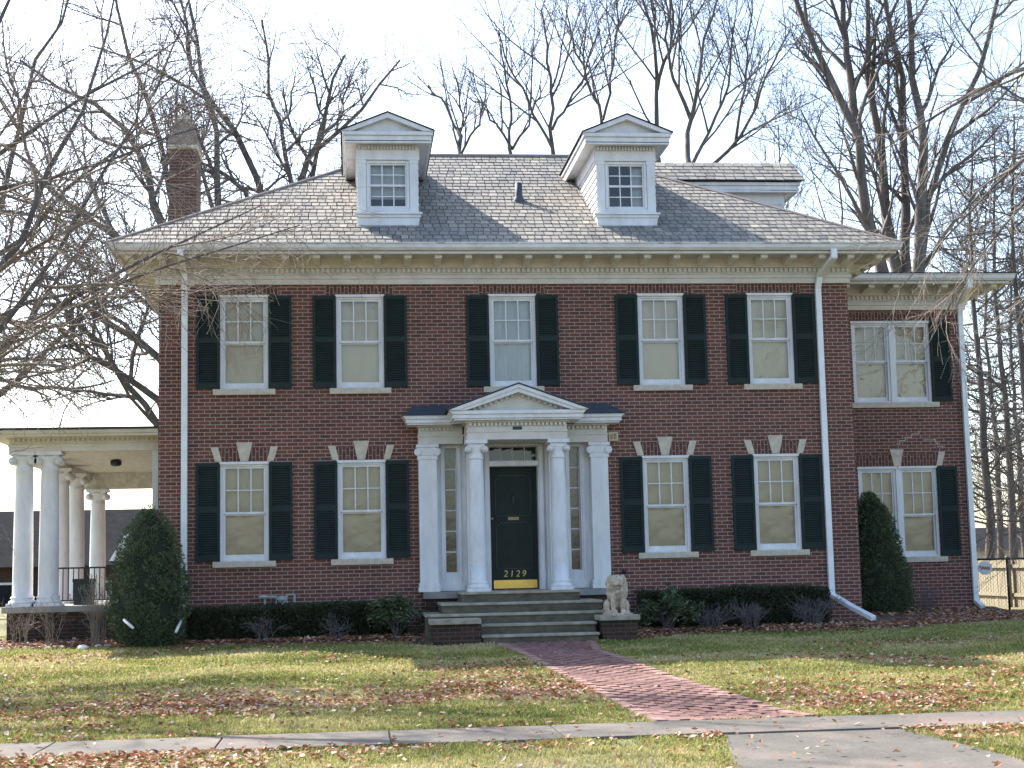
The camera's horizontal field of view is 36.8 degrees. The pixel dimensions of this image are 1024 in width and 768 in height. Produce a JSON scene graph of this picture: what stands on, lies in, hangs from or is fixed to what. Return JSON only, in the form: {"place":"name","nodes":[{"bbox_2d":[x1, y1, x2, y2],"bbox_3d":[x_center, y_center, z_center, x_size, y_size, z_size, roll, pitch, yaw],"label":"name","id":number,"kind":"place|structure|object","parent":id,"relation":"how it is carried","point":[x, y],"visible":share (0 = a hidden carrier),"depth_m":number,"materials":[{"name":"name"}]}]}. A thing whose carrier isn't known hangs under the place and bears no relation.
{"place":"outdoors","nodes":[
{"label":"outdoors","id":0,"kind":"place"},
{"bbox_2d":[0,710,1023,759],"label":"sidewalk","id":1,"kind":"structure","parent":0,"point":[726,727],"depth_m":13.91,"materials":[{"name":"concrete"}]},
{"bbox_2d":[0,605,1023,767],"bbox_3d":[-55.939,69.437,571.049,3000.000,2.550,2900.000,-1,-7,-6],"label":"lawn","id":2,"kind":"structure","parent":0,"point":[3,626],"depth_m":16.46,"materials":[{"name":"plant"}]},
{"bbox_2d":[0,509,151,606],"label":"neighbour house","id":3,"kind":"structure","parent":2,"relation":"on","point":[117,521],"depth_m":67.31,"materials":[{"name":"brick"}]},
{"bbox_2d":[0,583,11,606],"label":"window","id":4,"kind":"structure","parent":3,"relation":"in","point":[5,588],"depth_m":65.44,"materials":[{"name":"black glass"}]},
{"bbox_2d":[0,0,163,416],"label":"oak tree","id":5,"kind":"object","parent":2,"relation":"on","point":[40,52],"visible":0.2,"depth_m":49.64,"materials":[{"name":"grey plant"}]},
{"bbox_2d":[77,644,88,649],"bbox_3d":[-7.148,4.407,25.674,0.188,0.131,0.167,-1,-7,-6],"label":"stone","id":6,"kind":"object","parent":2,"relation":"on","point":[82,646],"visible":0.66,"depth_m":25.63,"materials":[{"name":"white stone"}]},
{"bbox_2d":[0,0,289,427],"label":"oak tree","id":7,"kind":"object","parent":2,"relation":"on","point":[128,382],"visible":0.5,"depth_m":41.72,"materials":[{"name":"grey plant"}]},
{"bbox_2d":[0,0,387,552],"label":"beech tree","id":8,"kind":"object","parent":2,"relation":"on","point":[10,252],"visible":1,"depth_m":23.64,"materials":[{"name":"grey plant"}]},
{"bbox_2d":[124,0,437,220],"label":"oak tree","id":9,"kind":"object","parent":2,"relation":"on","point":[310,151],"visible":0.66,"depth_m":44.57,"materials":[{"name":"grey plant"}]},
{"bbox_2d":[394,42,500,153],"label":"bare tree","id":10,"kind":"object","parent":2,"relation":"on","point":[460,129],"visible":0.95,"depth_m":56.96,"materials":[{"name":"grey plant"}]},
{"bbox_2d":[429,0,581,153],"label":"bare tree","id":11,"kind":"object","parent":2,"relation":"on","point":[510,147],"visible":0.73,"depth_m":59.72,"materials":[{"name":"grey plant"}]},
{"bbox_2d":[0,111,1017,645],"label":"brick house","id":12,"kind":"structure","parent":2,"relation":"on","point":[536,397],"depth_m":28.37,"materials":[{"name":"red brick"}]},
{"bbox_2d":[72,578,95,604],"bbox_3d":[-7.770,3.772,27.965,0.360,0.470,0.340,-1,-7,-6],"label":"planter box","id":13,"kind":"object","parent":12,"relation":"on","point":[80,592],"visible":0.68,"depth_m":27.82,"materials":[{"name":"metal"}]},
{"bbox_2d":[123,619,133,628],"bbox_3d":[-6.249,3.910,25.093,0.048,0.169,0.326,5,-9,-41],"label":"drain pipe","id":14,"kind":"object","parent":12,"relation":"attached to","point":[128,623],"visible":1,"depth_m":25.06,"materials":[{"name":"paint"}]},
{"bbox_2d":[175,620,181,632],"bbox_3d":[-5.513,4.009,25.461,0.048,0.210,0.373,-1,-7,1],"label":"drain pipe","id":15,"kind":"object","parent":12,"relation":"attached to","point":[178,626],"visible":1,"depth_m":25.43,"materials":[{"name":"paint"}]},
{"bbox_2d":[210,442,277,567],"bbox_3d":[-4.793,2.163,27.608,1.198,2.230,0.234,-1,-7,-6],"label":"window","id":16,"kind":"structure","parent":12,"relation":"in","point":[244,486],"depth_m":27.65,"materials":[{"name":"beige glass"}]},
{"bbox_2d":[210,285,278,394],"bbox_3d":[-4.858,-0.790,27.958,1.240,2.010,0.234,-1,-7,-6],"label":"window","id":17,"kind":"structure","parent":12,"relation":"in","point":[241,373],"depth_m":28.01,"materials":[{"name":"beige glass"}]},
{"bbox_2d":[325,285,392,393],"bbox_3d":[-2.781,-0.810,28.175,1.240,2.010,0.234,-1,-7,-6],"label":"window","id":18,"kind":"structure","parent":12,"relation":"in","point":[359,319],"depth_m":28.23,"materials":[{"name":"beige glass"}]},
{"bbox_2d":[328,441,393,564],"bbox_3d":[-2.715,2.143,27.825,1.198,2.230,0.234,-1,-7,-6],"label":"window","id":19,"kind":"structure","parent":12,"relation":"in","point":[361,481],"depth_m":27.86,"materials":[{"name":"beige glass"}]},
{"bbox_2d":[478,284,544,392],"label":"window","id":20,"kind":"structure","parent":12,"relation":"in","point":[512,329],"depth_m":28.53,"materials":[{"name":"grey glass"}]},
{"bbox_2d":[489,467,538,589],"bbox_3d":[0.030,2.636,28.193,0.884,2.238,0.110,-1,-7,-6],"label":"front door","id":21,"kind":"structure","parent":12,"relation":"in","point":[513,490],"depth_m":28.20,"materials":[{"name":"green paint"}]},
{"bbox_2d":[602,574,632,614],"bbox_3d":[1.747,3.519,25.711,0.442,0.672,0.627,-1,-7,-6],"label":"lion statue","id":22,"kind":"object","parent":12,"relation":"on","point":[616,601],"visible":1,"depth_m":25.59,"materials":[{"name":"stone"}]},
{"bbox_2d":[627,284,692,390],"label":"window","id":23,"kind":"structure","parent":12,"relation":"in","point":[660,310],"depth_m":28.81,"materials":[{"name":"beige glass"}]},
{"bbox_2d":[633,437,698,558],"bbox_3d":[2.838,2.089,28.404,1.198,2.230,0.234,-1,-7,-6],"label":"window","id":24,"kind":"structure","parent":12,"relation":"in","point":[665,476],"depth_m":28.45,"materials":[{"name":"beige glass"}]},
{"bbox_2d":[736,284,802,389],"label":"window","id":25,"kind":"structure","parent":12,"relation":"in","point":[771,358],"depth_m":29.02,"materials":[{"name":"beige glass"}]},
{"bbox_2d":[744,435,809,555],"bbox_3d":[4.915,2.069,28.621,1.198,2.230,0.234,-1,-7,-6],"label":"window","id":26,"kind":"structure","parent":12,"relation":"in","point":[776,472],"depth_m":28.66,"materials":[{"name":"beige glass"}]},
{"bbox_2d":[850,321,891,402],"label":"window","id":27,"kind":"structure","parent":12,"relation":"in","point":[872,383],"depth_m":31.99,"materials":[{"name":"beige glass"}]},
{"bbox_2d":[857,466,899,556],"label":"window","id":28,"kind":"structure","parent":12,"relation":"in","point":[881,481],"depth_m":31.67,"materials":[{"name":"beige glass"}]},
{"bbox_2d":[848,312,939,407],"bbox_3d":[7.874,-0.494,31.970,1.890,2.000,0.234,-1,-7,-6],"label":"window","id":29,"kind":"structure","parent":12,"relation":"in","point":[907,390],"depth_m":32.04,"materials":[{"name":"beige glass"}]},
{"bbox_2d":[855,449,947,562],"bbox_3d":[7.975,2.502,31.618,1.960,2.310,0.234,-1,-7,-6],"label":"window","id":30,"kind":"structure","parent":12,"relation":"in","point":[916,484],"depth_m":31.69,"materials":[{"name":"beige glass"}]},
{"bbox_2d":[0,625,1023,767],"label":"fallen leaves","id":31,"kind":"object","parent":2,"relation":"on","point":[153,757],"visible":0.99,"depth_m":16.60,"materials":[{"name":"brown plant"}]},
{"bbox_2d":[2,606,1022,647],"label":"planting bed","id":32,"kind":"object","parent":2,"relation":"on","point":[429,641],"visible":0.18,"depth_m":26.95,"materials":[{"name":"soil"}]},
{"bbox_2d":[0,598,45,645],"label":"bare shrub","id":33,"kind":"object","parent":32,"relation":"on","point":[23,628],"visible":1,"depth_m":26.32,"materials":[{"name":"brown plant"}]},
{"bbox_2d":[36,593,73,645],"bbox_3d":[-7.822,4.021,26.303,0.623,0.894,0.678,-1,-7,-6],"label":"bare shrub","id":34,"kind":"object","parent":32,"relation":"on","point":[47,628],"visible":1,"depth_m":26.25,"materials":[{"name":"brown plant"}]},
{"bbox_2d":[78,571,118,644],"bbox_3d":[-7.014,3.796,26.250,0.758,1.289,0.793,-1,-7,-6],"label":"bare shrub","id":35,"kind":"object","parent":32,"relation":"on","point":[100,613],"visible":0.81,"depth_m":26.13,"materials":[{"name":"brown plant"}]},
{"bbox_2d":[104,504,193,646],"bbox_3d":[-6.158,3.274,26.113,1.520,2.494,1.541,-1,-7,-6],"label":"dwarf spruce","id":36,"kind":"object","parent":32,"relation":"on","point":[151,603],"visible":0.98,"depth_m":25.75,"materials":[{"name":"green plant"}]},
{"bbox_2d":[240,612,290,641],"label":"bare shrub","id":37,"kind":"object","parent":32,"relation":"on","point":[265,637],"visible":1,"depth_m":26.02,"materials":[{"name":"grey plant"}]},
{"bbox_2d":[258,594,295,610],"bbox_3d":[-4.152,4.072,27.197,0.658,0.721,0.218,-1,-7,-6],"label":"gas meter","id":38,"kind":"object","parent":32,"relation":"on","point":[281,598],"visible":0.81,"depth_m":27.17,"materials":[{"name":"grey metal"}]},
{"bbox_2d":[184,598,408,640],"bbox_3d":[-3.731,4.100,26.837,3.878,0.687,0.972,-1,-7,-6],"label":"clipped hedge","id":39,"kind":"object","parent":32,"relation":"on","point":[225,621],"visible":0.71,"depth_m":26.46,"materials":[{"name":"green plant"}]},
{"bbox_2d":[316,611,353,639],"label":"bare shrub","id":40,"kind":"object","parent":32,"relation":"on","point":[331,630],"visible":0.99,"depth_m":26.17,"materials":[{"name":"grey plant"}]},
{"bbox_2d":[362,586,429,637],"bbox_3d":[-1.990,3.908,26.365,1.211,0.885,0.931,-2,-7,7],"label":"rhododendron","id":41,"kind":"object","parent":32,"relation":"on","point":[388,610],"visible":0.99,"depth_m":26.29,"materials":[{"name":"green plant"}]},
{"bbox_2d":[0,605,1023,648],"bbox_3d":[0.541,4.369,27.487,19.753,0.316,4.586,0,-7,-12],"label":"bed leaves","id":42,"kind":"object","parent":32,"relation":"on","point":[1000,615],"visible":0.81,"depth_m":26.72,"materials":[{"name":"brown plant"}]},
{"bbox_2d":[631,582,705,631],"bbox_3d":[2.671,3.884,26.779,1.434,0.866,1.135,-1,-7,-6],"label":"rhododendron","id":43,"kind":"object","parent":32,"relation":"on","point":[673,603],"visible":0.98,"depth_m":26.60,"materials":[{"name":"green plant"}]},
{"bbox_2d":[682,602,738,628],"bbox_3d":[3.440,4.037,26.855,0.916,0.547,0.911,5,-9,-44],"label":"bare shrub","id":44,"kind":"object","parent":32,"relation":"on","point":[706,618],"visible":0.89,"depth_m":26.82,"materials":[{"name":"grey plant"}]},
{"bbox_2d":[634,583,832,627],"bbox_3d":[3.949,3.967,27.612,3.496,0.805,0.939,-1,-7,-6],"label":"clipped hedge","id":45,"kind":"object","parent":32,"relation":"on","point":[768,596],"visible":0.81,"depth_m":27.33,"materials":[{"name":"green plant"}]},
{"bbox_2d":[727,596,772,628],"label":"bare shrub","id":46,"kind":"object","parent":32,"relation":"on","point":[750,616],"visible":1,"depth_m":26.89,"materials":[{"name":"grey plant"}]},
{"bbox_2d":[784,589,845,625],"bbox_3d":[5.337,3.946,27.230,1.220,0.685,1.117,-1,-7,-6],"label":"bare shrub","id":47,"kind":"object","parent":32,"relation":"on","point":[812,611],"visible":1,"depth_m":27.12,"materials":[{"name":"grey plant"}]},
{"bbox_2d":[857,491,916,613],"bbox_3d":[7.118,3.384,30.407,1.674,2.602,1.664,-1,-7,-6],"label":"dwarf spruce","id":48,"kind":"object","parent":32,"relation":"on","point":[886,585],"visible":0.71,"depth_m":29.98,"materials":[{"name":"green plant"}]},
{"bbox_2d":[914,581,948,611],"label":"bare shrub","id":49,"kind":"object","parent":32,"relation":"on","point":[926,600],"visible":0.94,"depth_m":30.21,"materials":[{"name":"brown plant"}]},
{"bbox_2d":[436,0,697,153],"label":"bare tree","id":50,"kind":"object","parent":2,"relation":"on","point":[549,139],"visible":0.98,"depth_m":58.04,"materials":[{"name":"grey plant"}]},
{"bbox_2d":[520,0,650,122],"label":"bare tree","id":51,"kind":"object","parent":2,"relation":"on","point":[594,95],"visible":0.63,"depth_m":62.51,"materials":[{"name":"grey plant"}]},
{"bbox_2d":[576,0,712,161],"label":"bare tree","id":52,"kind":"object","parent":2,"relation":"on","point":[657,78],"visible":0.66,"depth_m":60.73,"materials":[{"name":"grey plant"}]},
{"bbox_2d":[593,0,805,163],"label":"bare tree","id":53,"kind":"object","parent":2,"relation":"on","point":[678,32],"visible":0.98,"depth_m":57.94,"materials":[{"name":"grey plant"}]},
{"bbox_2d":[684,16,866,226],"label":"bare tree","id":54,"kind":"object","parent":2,"relation":"on","point":[779,160],"visible":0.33,"depth_m":64.83,"materials":[{"name":"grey plant"}]},
{"bbox_2d":[695,0,857,162],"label":"bare tree","id":55,"kind":"object","parent":2,"relation":"on","point":[735,143],"visible":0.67,"depth_m":62.13,"materials":[{"name":"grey plant"}]},
{"bbox_2d":[731,37,940,271],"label":"bare tree","id":56,"kind":"object","parent":2,"relation":"on","point":[808,141],"visible":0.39,"depth_m":60.86,"materials":[{"name":"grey plant"}]},
{"bbox_2d":[734,0,1023,271],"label":"maple tree","id":57,"kind":"object","parent":2,"relation":"on","point":[860,169],"visible":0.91,"depth_m":44.10,"materials":[{"name":"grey plant"}]},
{"bbox_2d":[825,0,1023,595],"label":"beech tree","id":58,"kind":"object","parent":2,"relation":"on","point":[976,92],"visible":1,"depth_m":25.38,"materials":[{"name":"grey plant"}]},
{"bbox_2d":[895,94,1023,557],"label":"larch tree","id":59,"kind":"object","parent":2,"relation":"on","point":[989,543],"visible":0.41,"depth_m":44.98,"materials":[{"name":"grey plant"}]},
{"bbox_2d":[910,96,1023,557],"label":"larch tree","id":60,"kind":"object","parent":2,"relation":"on","point":[1009,459],"visible":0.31,"depth_m":48.37,"materials":[{"name":"grey plant"}]},
{"bbox_2d":[929,168,1023,557],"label":"larch tree","id":61,"kind":"object","parent":2,"relation":"on","point":[1001,530],"visible":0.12,"depth_m":54.32,"materials":[{"name":"brown plant"}]},
{"bbox_2d":[955,77,1023,547],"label":"larch tree","id":62,"kind":"object","parent":2,"relation":"on","point":[1019,308],"visible":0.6,"depth_m":44.55,"materials":[{"name":"grey plant"}]},
{"bbox_2d":[960,204,1023,556],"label":"larch tree","id":63,"kind":"object","parent":2,"relation":"on","point":[1021,536],"visible":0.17,"depth_m":56.70,"materials":[{"name":"brown plant"}]},
{"bbox_2d":[967,164,1023,524],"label":"larch tree","id":64,"kind":"object","parent":2,"relation":"on","point":[1008,291],"visible":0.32,"depth_m":50.03,"materials":[{"name":"brown plant"}]},
{"bbox_2d":[975,527,1021,557],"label":"neighbour house","id":65,"kind":"structure","parent":2,"relation":"on","point":[980,531],"depth_m":83.52,"materials":[{"name":"stone"}]},
{"bbox_2d":[977,556,1023,607],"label":"plank fence","id":66,"kind":"object","parent":2,"relation":"on","point":[987,586],"visible":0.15,"depth_m":37.01,"materials":[{"name":"beige wood"}]},
{"bbox_2d":[977,557,1023,609],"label":"chain link fence","id":67,"kind":"object","parent":2,"relation":"on","point":[1007,573],"visible":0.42,"depth_m":32.52,"materials":[{"name":"black metal"}]},
{"bbox_2d":[977,561,991,574],"bbox_3d":[9.975,3.881,32.480,0.314,0.277,0.021,-1,-7,-6],"label":"yard sign","id":68,"kind":"object","parent":67,"relation":"attached to","point":[982,566],"visible":0.91,"depth_m":32.48,"materials":[{"name":"white paint"}]},
{"bbox_2d":[0,0,1023,527],"label":"sky","id":69,"kind":"structure","parent":0,"point":[427,15],"materials":[{"name":"white"}]},
{"bbox_2d":[496,640,814,720],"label":"brick path","id":70,"kind":"structure","parent":0,"point":[703,700],"depth_m":17.81,"materials":[{"name":"red brick"}]},
{"bbox_2d":[726,729,1023,767],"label":"driveway","id":71,"kind":"structure","parent":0,"point":[924,751],"depth_m":12.41,"materials":[{"name":"concrete"}]}
]}

